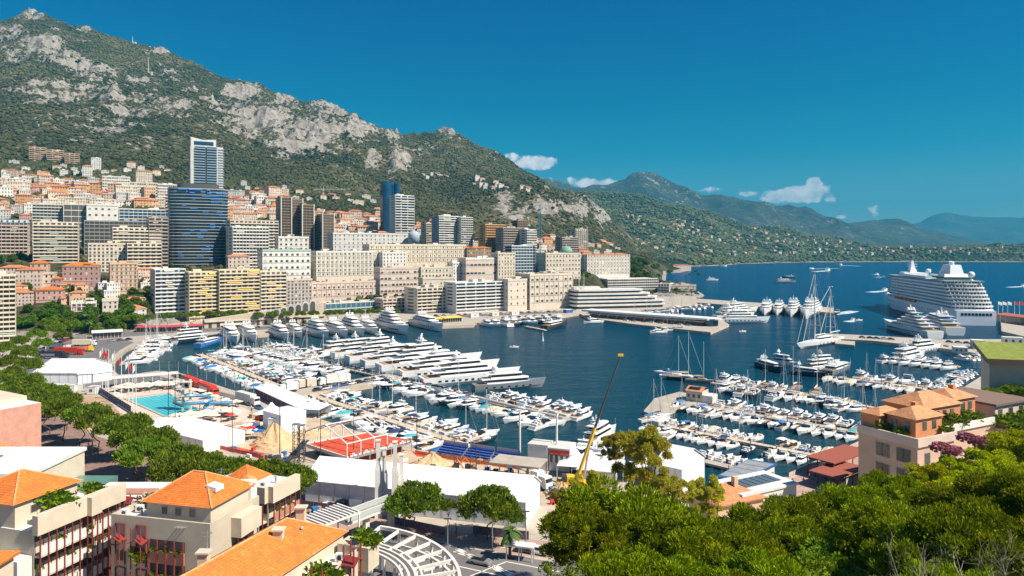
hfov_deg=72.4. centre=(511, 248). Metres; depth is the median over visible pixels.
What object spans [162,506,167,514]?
window
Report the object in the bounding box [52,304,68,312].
garden tree
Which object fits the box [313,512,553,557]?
promenade paving
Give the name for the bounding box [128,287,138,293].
garden tree
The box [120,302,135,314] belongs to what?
garden tree
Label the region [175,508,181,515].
window
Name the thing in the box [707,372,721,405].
sailing yacht
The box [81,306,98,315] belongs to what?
garden tree
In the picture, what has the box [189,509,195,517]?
window
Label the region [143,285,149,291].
garden tree
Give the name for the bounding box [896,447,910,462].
window
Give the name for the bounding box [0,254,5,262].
garden tree
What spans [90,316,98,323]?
garden tree
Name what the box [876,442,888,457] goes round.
window
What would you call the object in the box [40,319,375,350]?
harbour road
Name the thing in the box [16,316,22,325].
garden tree
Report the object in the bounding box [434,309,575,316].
quay lane
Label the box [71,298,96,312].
house
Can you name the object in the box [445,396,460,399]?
windows
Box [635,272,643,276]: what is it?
garden tree
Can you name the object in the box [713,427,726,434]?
sport boat
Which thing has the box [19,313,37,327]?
garden tree
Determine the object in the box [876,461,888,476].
window
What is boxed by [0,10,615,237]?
mountain scrub
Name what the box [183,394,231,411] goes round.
water slide
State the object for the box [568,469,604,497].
loose tree
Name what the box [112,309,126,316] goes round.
garden tree
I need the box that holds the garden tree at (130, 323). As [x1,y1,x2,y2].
[122,318,137,327]
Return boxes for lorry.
[36,351,69,358]
[45,344,71,350]
[53,347,84,354]
[72,339,96,345]
[84,345,93,351]
[235,390,259,405]
[279,381,298,391]
[318,373,350,385]
[531,469,552,490]
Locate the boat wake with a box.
[836,311,858,314]
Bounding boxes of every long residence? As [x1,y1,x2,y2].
[102,175,129,191]
[130,182,157,197]
[157,183,176,197]
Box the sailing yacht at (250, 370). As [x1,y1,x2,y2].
[248,340,272,372]
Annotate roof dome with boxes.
[408,229,419,242]
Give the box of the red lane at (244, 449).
[230,446,265,457]
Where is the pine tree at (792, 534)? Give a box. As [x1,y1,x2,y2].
[713,499,835,560]
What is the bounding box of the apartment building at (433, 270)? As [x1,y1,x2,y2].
[418,264,451,276]
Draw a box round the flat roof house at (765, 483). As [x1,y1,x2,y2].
[709,470,798,505]
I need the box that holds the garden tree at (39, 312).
[34,308,46,320]
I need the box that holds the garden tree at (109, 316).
[103,314,113,320]
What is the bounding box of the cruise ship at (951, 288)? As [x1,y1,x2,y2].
[887,260,995,325]
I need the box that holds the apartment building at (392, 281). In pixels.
[374,266,419,296]
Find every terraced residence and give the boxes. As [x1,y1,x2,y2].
[29,146,46,160]
[47,149,63,162]
[65,153,79,164]
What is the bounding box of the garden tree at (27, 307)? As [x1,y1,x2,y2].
[21,303,34,311]
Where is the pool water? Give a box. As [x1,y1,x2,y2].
[129,394,195,415]
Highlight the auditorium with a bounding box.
[671,283,695,291]
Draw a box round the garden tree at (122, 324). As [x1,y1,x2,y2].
[107,322,126,329]
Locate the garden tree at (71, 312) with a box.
[58,310,75,317]
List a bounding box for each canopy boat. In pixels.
[199,362,216,368]
[259,369,277,376]
[340,410,363,420]
[346,396,368,404]
[351,414,374,425]
[354,415,378,427]
[365,402,387,411]
[383,408,406,418]
[389,382,400,389]
[403,434,420,441]
[404,413,416,423]
[417,438,443,450]
[452,429,471,438]
[469,399,490,409]
[494,406,515,417]
[670,399,684,406]
[676,428,687,438]
[679,420,694,428]
[690,432,704,442]
[692,404,706,414]
[715,435,729,448]
[767,416,782,427]
[774,420,789,431]
[775,437,789,447]
[785,440,800,449]
[822,424,835,438]
[844,428,857,441]
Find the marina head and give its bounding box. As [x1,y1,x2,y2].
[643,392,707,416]
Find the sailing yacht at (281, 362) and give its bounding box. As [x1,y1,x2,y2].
[271,341,290,371]
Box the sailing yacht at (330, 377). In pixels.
[321,361,340,389]
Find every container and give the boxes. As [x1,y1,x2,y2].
[68,384,75,391]
[76,383,84,390]
[295,379,305,387]
[305,377,316,386]
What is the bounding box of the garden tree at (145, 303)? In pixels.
[138,299,151,309]
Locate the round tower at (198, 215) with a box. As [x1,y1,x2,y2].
[165,183,229,267]
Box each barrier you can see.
[220,445,267,458]
[415,450,517,468]
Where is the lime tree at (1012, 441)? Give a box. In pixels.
[983,429,1023,463]
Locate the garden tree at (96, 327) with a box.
[90,324,103,329]
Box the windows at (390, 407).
[388,405,403,408]
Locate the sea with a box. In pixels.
[113,262,1023,486]
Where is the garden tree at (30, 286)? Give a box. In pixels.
[21,282,33,289]
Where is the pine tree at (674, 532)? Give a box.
[627,505,745,570]
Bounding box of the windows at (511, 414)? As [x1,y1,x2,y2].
[508,412,524,415]
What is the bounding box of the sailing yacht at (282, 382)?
[281,349,305,383]
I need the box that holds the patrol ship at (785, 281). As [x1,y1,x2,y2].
[774,277,795,282]
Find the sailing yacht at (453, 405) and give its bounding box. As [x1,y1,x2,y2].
[447,359,476,407]
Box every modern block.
[63,202,85,246]
[84,219,145,254]
[86,202,118,220]
[118,207,167,220]
[505,244,535,272]
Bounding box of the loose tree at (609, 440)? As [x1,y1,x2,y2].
[597,432,623,485]
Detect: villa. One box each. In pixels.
[30,260,50,271]
[35,286,65,302]
[43,272,56,286]
[51,276,63,286]
[62,262,100,290]
[82,165,91,177]
[91,157,100,170]
[226,254,249,268]
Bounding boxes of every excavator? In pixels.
[255,407,265,421]
[448,457,472,467]
[452,459,474,469]
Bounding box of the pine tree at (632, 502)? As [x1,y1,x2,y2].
[536,472,700,574]
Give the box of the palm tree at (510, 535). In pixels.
[498,526,523,558]
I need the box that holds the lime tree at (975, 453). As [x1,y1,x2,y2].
[952,447,1019,472]
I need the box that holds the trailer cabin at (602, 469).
[576,464,616,486]
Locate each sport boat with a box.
[125,352,157,359]
[225,346,252,353]
[255,352,276,360]
[260,342,285,347]
[265,372,286,378]
[269,374,283,381]
[292,372,317,375]
[294,348,309,354]
[306,363,331,372]
[307,351,329,358]
[328,391,361,400]
[336,393,365,401]
[350,399,374,406]
[357,420,389,431]
[369,376,397,387]
[375,425,398,433]
[376,379,403,388]
[389,427,415,436]
[392,411,416,419]
[393,382,424,393]
[405,386,433,397]
[422,418,458,430]
[424,390,441,399]
[461,429,499,442]
[485,391,505,398]
[491,393,506,400]
[516,396,546,406]
[517,413,549,427]
[518,317,531,324]
[521,413,538,420]
[524,411,539,415]
[527,419,548,430]
[532,417,566,426]
[534,316,545,323]
[654,369,671,373]
[670,420,684,426]
[686,404,699,412]
[699,449,712,456]
[708,436,719,446]
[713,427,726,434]
[714,399,730,407]
[715,453,732,462]
[721,429,738,436]
[724,386,736,394]
[726,440,739,449]
[730,411,743,421]
[738,433,752,439]
[739,445,756,455]
[743,388,761,398]
[746,380,760,387]
[746,406,759,412]
[746,414,763,424]
[764,391,784,401]
[773,449,788,461]
[783,390,796,401]
[786,451,798,463]
[797,421,814,434]
[797,443,811,451]
[799,394,817,403]
[805,393,817,403]
[834,429,846,439]
[835,376,846,384]
[836,418,855,428]
[863,375,877,380]
[875,375,885,381]
[899,374,914,384]
[908,380,920,386]
[939,378,963,383]
[947,380,962,385]
[971,356,980,360]
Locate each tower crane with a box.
[313,186,349,194]
[537,205,541,270]
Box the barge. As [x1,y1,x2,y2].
[835,340,854,346]
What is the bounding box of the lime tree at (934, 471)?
[903,462,953,482]
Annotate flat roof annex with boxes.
[103,482,170,509]
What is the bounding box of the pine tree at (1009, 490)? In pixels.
[952,466,1023,520]
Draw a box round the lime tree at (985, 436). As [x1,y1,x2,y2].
[974,431,1004,452]
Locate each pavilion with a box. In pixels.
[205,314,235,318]
[549,441,576,472]
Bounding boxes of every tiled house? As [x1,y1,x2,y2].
[0,442,18,446]
[0,550,21,575]
[685,475,766,520]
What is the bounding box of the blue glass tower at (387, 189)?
[380,182,402,232]
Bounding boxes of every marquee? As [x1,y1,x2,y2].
[32,358,111,383]
[77,364,92,383]
[92,366,111,381]
[151,417,183,427]
[172,417,244,452]
[254,382,317,413]
[305,456,541,527]
[655,444,705,491]
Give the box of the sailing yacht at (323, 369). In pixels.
[313,334,332,373]
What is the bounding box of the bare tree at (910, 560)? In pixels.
[856,533,954,575]
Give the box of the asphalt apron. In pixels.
[26,338,240,405]
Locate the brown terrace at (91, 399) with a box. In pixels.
[74,396,123,430]
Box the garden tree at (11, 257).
[6,253,17,261]
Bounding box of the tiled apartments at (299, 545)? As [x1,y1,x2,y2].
[179,504,383,575]
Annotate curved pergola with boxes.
[371,525,460,575]
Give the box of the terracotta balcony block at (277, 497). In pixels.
[226,464,300,530]
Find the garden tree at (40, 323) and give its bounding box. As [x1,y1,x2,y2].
[36,318,44,327]
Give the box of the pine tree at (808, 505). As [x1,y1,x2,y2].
[757,490,853,552]
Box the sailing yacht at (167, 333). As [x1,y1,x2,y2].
[138,313,171,346]
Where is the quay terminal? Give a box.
[996,313,1023,324]
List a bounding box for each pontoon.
[196,352,278,385]
[232,363,312,386]
[255,347,378,375]
[306,389,469,447]
[396,374,570,420]
[524,325,546,330]
[658,421,812,455]
[687,400,857,433]
[705,456,735,469]
[710,381,856,402]
[768,385,873,407]
[825,374,926,389]
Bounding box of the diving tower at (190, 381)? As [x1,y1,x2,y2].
[172,379,192,409]
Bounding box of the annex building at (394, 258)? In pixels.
[378,250,406,266]
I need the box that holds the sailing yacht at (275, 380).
[274,350,295,381]
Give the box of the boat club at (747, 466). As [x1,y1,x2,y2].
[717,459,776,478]
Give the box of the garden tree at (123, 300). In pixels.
[118,296,134,307]
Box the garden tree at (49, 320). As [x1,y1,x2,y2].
[42,316,59,325]
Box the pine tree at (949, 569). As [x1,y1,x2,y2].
[891,558,1001,575]
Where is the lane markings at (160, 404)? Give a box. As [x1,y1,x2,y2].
[131,394,193,414]
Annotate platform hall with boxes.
[305,417,411,459]
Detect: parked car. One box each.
[254,404,262,409]
[312,387,322,390]
[468,553,492,566]
[514,547,534,554]
[529,544,546,556]
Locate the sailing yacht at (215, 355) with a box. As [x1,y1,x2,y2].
[209,327,230,357]
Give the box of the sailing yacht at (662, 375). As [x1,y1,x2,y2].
[659,335,692,377]
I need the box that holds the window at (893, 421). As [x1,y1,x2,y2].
[891,418,896,426]
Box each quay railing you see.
[408,380,561,419]
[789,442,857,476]
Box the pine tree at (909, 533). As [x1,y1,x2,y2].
[857,504,1023,575]
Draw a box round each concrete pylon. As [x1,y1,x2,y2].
[375,439,381,517]
[382,447,387,516]
[392,440,398,516]
[398,453,404,517]
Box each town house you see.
[0,173,10,178]
[0,178,7,185]
[0,185,12,196]
[0,197,9,207]
[0,208,10,218]
[0,265,27,273]
[6,169,18,176]
[7,180,30,188]
[8,177,25,181]
[9,160,18,163]
[11,204,22,213]
[15,194,32,203]
[15,267,45,289]
[16,284,28,288]
[16,290,34,305]
[18,188,30,194]
[19,176,31,181]
[19,214,31,220]
[22,174,37,177]
[23,202,31,213]
[31,185,45,192]
[32,198,40,203]
[36,170,43,174]
[37,194,46,198]
[38,175,53,185]
[39,188,50,193]
[41,198,64,203]
[44,182,59,187]
[47,190,64,198]
[51,178,64,184]
[51,185,67,193]
[52,165,61,169]
[56,194,71,198]
[58,283,74,293]
[59,296,68,304]
[60,169,67,175]
[61,178,75,182]
[65,197,91,203]
[68,187,83,193]
[69,290,85,304]
[72,180,83,184]
[72,184,89,192]
[72,282,88,292]
[73,189,85,196]
[79,179,87,184]
[80,193,95,197]
[88,177,99,184]
[88,198,114,203]
[90,182,101,193]
[91,192,102,197]
[98,281,108,289]
[102,288,117,297]
[103,192,115,198]
[105,281,119,295]
[107,182,121,191]
[108,200,125,206]
[114,184,137,192]
[115,190,125,200]
[118,296,145,300]
[121,168,130,172]
[125,199,134,206]
[126,192,140,199]
[127,162,135,167]
[133,199,151,207]
[138,267,149,278]
[138,281,149,292]
[141,186,155,198]
[148,198,167,208]
[148,199,157,206]
[151,170,160,175]
[228,189,236,195]
[228,207,232,219]
[233,199,249,206]
[233,212,244,219]
[234,206,252,213]
[237,190,244,195]
[243,204,258,208]
[244,213,256,219]
[249,192,266,199]
[252,204,266,208]
[253,212,261,217]
[254,195,268,203]
[254,209,266,217]
[264,186,280,196]
[265,196,277,204]
[267,204,275,208]
[267,208,275,212]
[267,212,275,219]
[281,188,288,194]
[294,189,303,193]
[314,208,324,212]
[319,195,326,199]
[325,211,336,216]
[335,223,348,229]
[335,225,343,232]
[336,218,350,225]
[341,212,353,219]
[348,210,361,218]
[348,225,361,230]
[351,200,363,204]
[352,219,362,224]
[357,225,372,232]
[362,194,370,198]
[363,221,377,230]
[365,215,378,219]
[476,182,483,187]
[537,242,546,251]
[541,237,552,243]
[547,234,555,239]
[547,245,554,250]
[578,248,588,251]
[578,251,591,253]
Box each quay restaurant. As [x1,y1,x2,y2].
[135,325,166,331]
[166,324,202,330]
[220,323,246,329]
[439,315,462,322]
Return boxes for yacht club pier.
[580,312,728,334]
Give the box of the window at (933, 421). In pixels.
[932,419,935,428]
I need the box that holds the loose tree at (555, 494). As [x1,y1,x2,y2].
[551,487,566,504]
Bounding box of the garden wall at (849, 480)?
[805,473,857,495]
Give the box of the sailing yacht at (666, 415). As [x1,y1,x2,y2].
[644,381,671,416]
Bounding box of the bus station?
[91,329,122,338]
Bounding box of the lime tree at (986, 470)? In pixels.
[971,459,1020,478]
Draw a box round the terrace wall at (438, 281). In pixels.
[418,276,454,285]
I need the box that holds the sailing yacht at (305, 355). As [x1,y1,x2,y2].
[295,334,321,366]
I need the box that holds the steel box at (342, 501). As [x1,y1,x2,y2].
[336,499,346,509]
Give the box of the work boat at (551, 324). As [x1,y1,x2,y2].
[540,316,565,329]
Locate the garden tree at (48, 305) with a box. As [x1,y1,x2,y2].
[44,300,59,310]
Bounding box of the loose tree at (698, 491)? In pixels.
[683,474,725,519]
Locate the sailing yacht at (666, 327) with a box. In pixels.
[661,310,673,330]
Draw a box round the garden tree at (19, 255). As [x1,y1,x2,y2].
[16,252,23,257]
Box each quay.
[0,296,980,562]
[293,374,403,396]
[1001,322,1023,337]
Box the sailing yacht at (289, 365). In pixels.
[281,325,306,366]
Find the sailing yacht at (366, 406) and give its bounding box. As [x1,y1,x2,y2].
[361,363,389,409]
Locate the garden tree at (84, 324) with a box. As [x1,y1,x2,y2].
[77,320,92,330]
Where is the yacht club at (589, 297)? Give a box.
[568,286,664,308]
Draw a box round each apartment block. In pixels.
[0,220,29,256]
[0,271,16,341]
[32,203,63,245]
[33,220,79,262]
[87,241,125,272]
[110,225,160,242]
[126,241,161,267]
[146,216,167,266]
[150,267,185,319]
[185,269,218,321]
[214,266,259,312]
[226,218,278,255]
[227,225,268,268]
[260,269,286,310]
[287,276,311,306]
[374,295,403,309]
[404,284,445,313]
[420,222,431,243]
[431,214,459,243]
[444,279,503,313]
[447,260,461,280]
[456,216,472,246]
[478,223,505,252]
[490,251,515,279]
[496,226,521,252]
[512,219,526,227]
[519,228,536,252]
[555,236,577,252]
[570,228,587,248]
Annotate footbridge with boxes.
[339,495,393,533]
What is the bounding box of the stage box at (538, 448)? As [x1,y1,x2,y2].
[527,439,552,469]
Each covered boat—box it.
[184,357,202,361]
[192,359,206,363]
[203,364,221,369]
[208,366,226,371]
[231,376,247,381]
[245,383,260,389]
[324,392,337,398]
[331,410,356,418]
[340,396,362,403]
[381,428,405,435]
[416,419,431,427]
[423,390,440,397]
[449,428,473,436]
[475,404,492,412]
[481,406,498,413]
[490,407,510,415]
[653,416,670,424]
[706,426,720,433]
[821,376,832,381]
[844,379,856,385]
[855,380,867,386]
[904,387,914,393]
[943,375,966,381]
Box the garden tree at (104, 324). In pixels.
[101,319,108,328]
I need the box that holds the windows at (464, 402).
[462,400,475,403]
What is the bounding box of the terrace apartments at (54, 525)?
[0,468,139,575]
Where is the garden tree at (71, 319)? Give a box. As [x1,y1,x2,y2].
[67,317,77,329]
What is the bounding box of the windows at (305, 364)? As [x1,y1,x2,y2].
[303,363,319,365]
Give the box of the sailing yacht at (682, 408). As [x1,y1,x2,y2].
[677,380,688,411]
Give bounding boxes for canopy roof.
[107,371,178,387]
[489,454,547,474]
[806,444,857,481]
[809,462,857,485]
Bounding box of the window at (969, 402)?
[968,400,971,408]
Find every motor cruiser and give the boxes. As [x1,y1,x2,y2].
[120,354,150,364]
[124,354,153,361]
[126,352,157,360]
[131,346,164,354]
[131,348,158,354]
[134,341,171,351]
[136,335,168,347]
[154,335,178,344]
[207,347,227,355]
[218,351,239,360]
[222,352,249,360]
[227,344,241,350]
[242,359,268,370]
[244,349,272,358]
[251,366,262,373]
[254,350,272,358]
[255,367,278,374]
[261,351,279,361]
[267,352,286,361]
[268,342,283,349]
[272,362,288,369]
[273,344,290,350]
[273,353,292,362]
[276,354,303,365]
[278,375,300,383]
[282,344,306,352]
[288,368,310,374]
[293,358,311,367]
[295,358,324,371]
[301,346,328,356]
[302,374,319,377]
[316,408,345,418]
[320,363,346,374]
[323,365,349,375]
[380,399,414,415]
[394,381,411,388]
[395,427,420,438]
[401,382,427,395]
[408,413,437,425]
[408,432,438,447]
[428,388,461,404]
[431,420,459,432]
[438,388,466,405]
[439,422,468,435]
[456,395,483,409]
[479,316,493,326]
[491,317,501,326]
[498,316,514,326]
[498,389,526,402]
[503,406,527,423]
[507,391,527,404]
[510,317,520,325]
[525,396,551,408]
[527,315,537,323]
[533,400,553,410]
[541,314,550,320]
[545,400,561,412]
[549,397,581,414]
[551,313,566,322]
[559,400,590,417]
[570,406,592,421]
[576,435,591,454]
[583,316,603,323]
[590,445,606,456]
[609,447,626,463]
[650,327,667,333]
[659,424,674,435]
[698,405,715,417]
[717,372,732,382]
[718,379,733,392]
[722,408,733,419]
[725,397,746,409]
[729,374,740,384]
[732,381,748,397]
[737,374,750,384]
[756,403,772,414]
[765,406,782,415]
[766,380,777,389]
[777,408,792,418]
[788,407,807,419]
[796,452,808,464]
[798,412,814,421]
[810,412,827,424]
[816,392,825,405]
[823,395,834,409]
[823,411,842,426]
[824,397,843,407]
[831,399,852,411]
[845,400,865,412]
[852,369,868,379]
[876,353,889,363]
[882,373,898,383]
[888,354,900,364]
[899,353,910,365]
[908,356,922,366]
[916,353,926,360]
[919,376,932,387]
[920,356,931,367]
[921,386,938,389]
[928,358,941,369]
[939,360,956,370]
[939,372,963,381]
[948,371,972,378]
[953,354,971,360]
[965,353,980,358]
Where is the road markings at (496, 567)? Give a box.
[426,542,559,575]
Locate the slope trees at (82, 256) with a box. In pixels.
[3,193,698,300]
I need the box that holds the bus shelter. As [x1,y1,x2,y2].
[504,540,535,562]
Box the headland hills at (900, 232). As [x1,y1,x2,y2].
[848,219,990,245]
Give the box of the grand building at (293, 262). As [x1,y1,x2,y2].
[257,247,310,277]
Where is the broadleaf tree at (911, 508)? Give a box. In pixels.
[904,505,918,513]
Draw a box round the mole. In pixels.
[825,333,1000,354]
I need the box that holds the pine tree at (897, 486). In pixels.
[856,469,931,511]
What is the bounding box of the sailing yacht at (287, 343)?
[280,329,298,360]
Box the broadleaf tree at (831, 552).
[792,536,895,575]
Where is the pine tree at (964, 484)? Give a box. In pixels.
[920,469,999,510]
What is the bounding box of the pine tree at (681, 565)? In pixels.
[621,552,737,575]
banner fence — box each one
[100,388,130,411]
[296,499,340,511]
[394,517,444,534]
[472,525,528,539]
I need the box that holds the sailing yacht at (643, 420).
[638,383,663,422]
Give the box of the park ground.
[29,397,435,541]
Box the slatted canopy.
[306,503,360,530]
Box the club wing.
[582,309,721,325]
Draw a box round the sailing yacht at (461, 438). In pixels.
[452,403,478,441]
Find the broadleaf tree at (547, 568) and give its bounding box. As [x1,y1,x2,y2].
[536,561,578,575]
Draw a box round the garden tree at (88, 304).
[85,299,99,308]
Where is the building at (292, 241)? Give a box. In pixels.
[274,234,308,248]
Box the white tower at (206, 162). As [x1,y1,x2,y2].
[189,137,223,188]
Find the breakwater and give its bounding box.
[697,299,833,314]
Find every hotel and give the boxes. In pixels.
[311,249,376,280]
[327,231,414,250]
[362,243,465,266]
[599,277,657,291]
[658,283,672,291]
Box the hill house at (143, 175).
[136,170,152,181]
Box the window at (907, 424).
[905,421,909,430]
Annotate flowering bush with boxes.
[928,441,964,456]
[955,432,988,445]
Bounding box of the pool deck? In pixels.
[107,384,251,423]
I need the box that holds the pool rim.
[123,392,200,416]
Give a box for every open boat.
[240,379,257,385]
[374,423,394,432]
[639,423,649,429]
[663,417,676,424]
[683,431,697,440]
[695,423,707,431]
[705,449,721,460]
[724,453,741,464]
[733,456,747,464]
[750,432,763,441]
[761,447,776,458]
[808,444,820,453]
[831,376,837,382]
[882,383,891,389]
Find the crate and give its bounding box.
[311,505,318,514]
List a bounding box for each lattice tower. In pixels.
[292,423,299,461]
[297,424,305,462]
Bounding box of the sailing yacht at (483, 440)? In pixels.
[469,395,497,444]
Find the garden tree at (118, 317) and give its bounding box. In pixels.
[112,315,125,322]
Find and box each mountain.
[0,9,703,337]
[543,172,899,245]
[914,212,1023,244]
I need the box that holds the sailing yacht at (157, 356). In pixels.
[127,323,160,357]
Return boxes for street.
[343,538,584,575]
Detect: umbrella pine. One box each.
[0,341,16,356]
[0,354,19,367]
[0,365,27,374]
[0,371,16,383]
[0,380,27,393]
[9,344,38,370]
[10,335,31,355]
[12,355,45,371]
[12,370,47,384]
[18,380,49,397]
[26,328,48,339]
[27,396,47,411]
[30,382,71,420]
[31,337,52,358]
[41,393,62,433]
[41,397,80,441]
[44,322,66,343]
[51,390,83,430]
[53,329,72,346]
[59,402,91,446]
[64,319,82,331]
[72,407,119,454]
[74,401,113,445]
[90,414,136,462]
[105,422,155,474]
[107,411,154,434]
[111,437,166,481]
[123,312,144,329]
[133,433,171,481]
[137,424,181,442]
[143,314,154,323]
[144,451,200,481]
[146,439,181,466]
[151,442,203,477]
[153,313,166,322]
[163,312,173,324]
[174,312,187,323]
[174,449,226,478]
[187,311,200,323]
[196,453,235,473]
[201,310,214,317]
[212,311,227,315]
[217,455,252,475]
[225,309,236,314]
[234,309,247,314]
[248,457,267,467]
[252,311,264,325]
[256,457,295,475]
[266,311,278,318]
[272,462,318,495]
[279,311,292,317]
[295,310,306,323]
[307,310,319,318]
[323,309,333,320]
[333,309,344,317]
[344,309,355,315]
[355,309,364,316]
[366,308,376,318]
[381,495,413,528]
[392,479,446,533]
[440,498,456,534]
[455,483,519,539]
[495,506,526,548]
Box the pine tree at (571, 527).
[538,500,634,574]
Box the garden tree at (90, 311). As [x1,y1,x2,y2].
[78,309,93,319]
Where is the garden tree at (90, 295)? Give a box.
[87,293,97,297]
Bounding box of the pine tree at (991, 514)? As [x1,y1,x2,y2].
[913,499,1023,575]
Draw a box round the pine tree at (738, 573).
[725,569,789,575]
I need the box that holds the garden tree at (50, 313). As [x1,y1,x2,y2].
[45,308,59,318]
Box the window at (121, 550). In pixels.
[117,549,123,560]
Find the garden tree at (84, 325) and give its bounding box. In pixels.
[79,320,88,330]
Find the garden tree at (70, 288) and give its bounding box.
[63,284,72,291]
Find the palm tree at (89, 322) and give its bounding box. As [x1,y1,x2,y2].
[85,321,93,334]
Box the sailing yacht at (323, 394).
[320,353,350,396]
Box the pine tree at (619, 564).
[574,544,672,575]
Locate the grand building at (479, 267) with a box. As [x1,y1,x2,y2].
[458,256,495,280]
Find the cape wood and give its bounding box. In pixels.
[568,190,1023,265]
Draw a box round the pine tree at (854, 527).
[822,498,939,572]
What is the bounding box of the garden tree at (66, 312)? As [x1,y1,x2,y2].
[57,308,71,317]
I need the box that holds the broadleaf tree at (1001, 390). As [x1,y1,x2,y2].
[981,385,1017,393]
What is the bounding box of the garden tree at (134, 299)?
[130,297,141,304]
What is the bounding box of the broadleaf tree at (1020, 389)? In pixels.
[1002,383,1023,396]
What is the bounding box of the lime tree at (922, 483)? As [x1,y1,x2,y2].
[906,481,954,505]
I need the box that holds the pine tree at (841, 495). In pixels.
[812,481,910,545]
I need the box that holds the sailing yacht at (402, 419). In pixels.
[395,370,428,421]
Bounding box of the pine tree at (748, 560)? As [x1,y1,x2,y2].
[692,545,806,575]
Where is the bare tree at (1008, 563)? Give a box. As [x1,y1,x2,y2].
[927,532,1023,575]
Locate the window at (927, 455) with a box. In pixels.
[925,452,929,464]
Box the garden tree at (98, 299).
[93,296,104,306]
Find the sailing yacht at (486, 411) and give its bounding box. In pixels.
[471,389,499,432]
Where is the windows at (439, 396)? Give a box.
[436,394,451,397]
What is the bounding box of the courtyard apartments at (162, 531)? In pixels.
[106,470,261,575]
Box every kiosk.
[87,385,100,393]
[469,313,478,316]
[489,312,498,315]
[509,311,518,314]
[563,309,572,312]
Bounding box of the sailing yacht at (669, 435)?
[662,401,676,439]
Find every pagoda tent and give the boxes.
[253,402,277,414]
[298,397,330,412]
[557,449,582,467]
[571,450,598,473]
[594,455,624,471]
[630,458,654,470]
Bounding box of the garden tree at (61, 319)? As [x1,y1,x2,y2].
[54,317,69,323]
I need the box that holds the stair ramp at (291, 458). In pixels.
[284,440,308,463]
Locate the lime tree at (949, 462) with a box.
[927,454,978,473]
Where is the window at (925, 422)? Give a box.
[923,421,926,430]
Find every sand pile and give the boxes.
[249,423,300,450]
[300,428,332,436]
[408,453,460,467]
[543,481,570,498]
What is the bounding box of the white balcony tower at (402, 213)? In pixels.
[389,194,414,232]
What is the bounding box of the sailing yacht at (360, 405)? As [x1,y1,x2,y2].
[357,374,381,408]
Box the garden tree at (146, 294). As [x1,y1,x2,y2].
[139,292,149,297]
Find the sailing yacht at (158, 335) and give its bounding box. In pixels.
[148,314,172,346]
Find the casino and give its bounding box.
[536,244,580,278]
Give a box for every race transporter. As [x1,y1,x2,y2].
[183,375,199,387]
[197,381,218,394]
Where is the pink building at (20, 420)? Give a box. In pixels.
[0,390,40,446]
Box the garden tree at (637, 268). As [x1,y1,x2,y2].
[632,264,639,271]
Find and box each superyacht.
[169,323,218,344]
[193,334,222,347]
[219,321,239,343]
[237,318,257,341]
[267,318,289,339]
[286,318,302,337]
[302,313,328,338]
[323,316,347,337]
[324,333,347,351]
[330,331,370,358]
[339,310,364,335]
[344,329,400,363]
[358,314,377,334]
[360,336,411,367]
[372,304,407,334]
[375,333,481,373]
[397,344,498,378]
[408,309,442,331]
[418,350,519,385]
[472,364,545,392]
[581,415,615,445]
[706,276,717,280]
[712,302,753,317]
[715,298,757,313]
[718,305,769,322]
[754,353,782,372]
[760,299,773,314]
[771,348,798,366]
[773,299,784,314]
[785,295,800,316]
[789,362,826,377]
[797,271,843,348]
[800,295,821,318]
[803,353,828,370]
[812,350,839,363]
[820,358,850,375]
[884,304,943,338]
[889,341,924,360]
[907,334,940,352]
[922,307,965,335]
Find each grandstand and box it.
[437,440,467,457]
[463,443,494,461]
[491,447,519,458]
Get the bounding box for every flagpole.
[99,348,102,388]
[102,348,105,390]
[105,349,108,391]
[111,351,114,391]
[118,356,121,399]
[125,359,128,403]
[129,361,132,406]
[132,364,136,408]
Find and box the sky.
[0,0,1023,223]
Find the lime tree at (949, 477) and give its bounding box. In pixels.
[935,470,963,489]
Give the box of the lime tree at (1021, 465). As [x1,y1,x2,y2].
[999,462,1023,479]
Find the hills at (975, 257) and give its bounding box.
[580,193,1023,266]
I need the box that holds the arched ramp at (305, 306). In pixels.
[203,299,324,328]
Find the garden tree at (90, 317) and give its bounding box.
[75,311,95,321]
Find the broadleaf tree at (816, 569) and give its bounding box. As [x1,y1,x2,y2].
[783,554,838,575]
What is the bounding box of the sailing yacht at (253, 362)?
[245,347,258,371]
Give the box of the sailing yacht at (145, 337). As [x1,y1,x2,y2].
[135,325,152,350]
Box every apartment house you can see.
[102,296,117,313]
[108,261,137,293]
[118,305,146,314]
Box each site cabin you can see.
[263,406,305,432]
[268,417,275,425]
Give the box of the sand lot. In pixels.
[233,417,555,510]
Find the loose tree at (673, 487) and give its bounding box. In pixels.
[649,466,693,503]
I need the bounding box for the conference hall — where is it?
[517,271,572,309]
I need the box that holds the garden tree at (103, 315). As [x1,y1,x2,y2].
[99,312,110,319]
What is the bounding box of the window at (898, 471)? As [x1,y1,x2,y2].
[896,467,909,476]
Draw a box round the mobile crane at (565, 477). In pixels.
[557,354,622,485]
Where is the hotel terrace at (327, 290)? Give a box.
[312,278,377,302]
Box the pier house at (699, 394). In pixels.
[685,385,715,403]
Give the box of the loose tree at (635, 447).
[606,423,673,495]
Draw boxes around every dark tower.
[276,196,291,235]
[292,198,302,235]
[298,203,313,250]
[314,214,317,250]
[316,213,334,250]
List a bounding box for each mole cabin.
[952,346,967,353]
[970,339,984,348]
[1001,336,1023,342]
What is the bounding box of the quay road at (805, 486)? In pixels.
[790,457,857,496]
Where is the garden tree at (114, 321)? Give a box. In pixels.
[107,319,123,328]
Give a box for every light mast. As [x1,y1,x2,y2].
[166,371,170,416]
[230,399,234,445]
[277,405,281,453]
[318,415,322,455]
[351,409,355,449]
[444,518,450,559]
[452,439,456,467]
[492,519,492,550]
[518,409,521,455]
[522,511,529,541]
[555,412,558,444]
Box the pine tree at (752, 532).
[695,521,793,559]
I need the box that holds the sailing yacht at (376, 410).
[371,361,405,413]

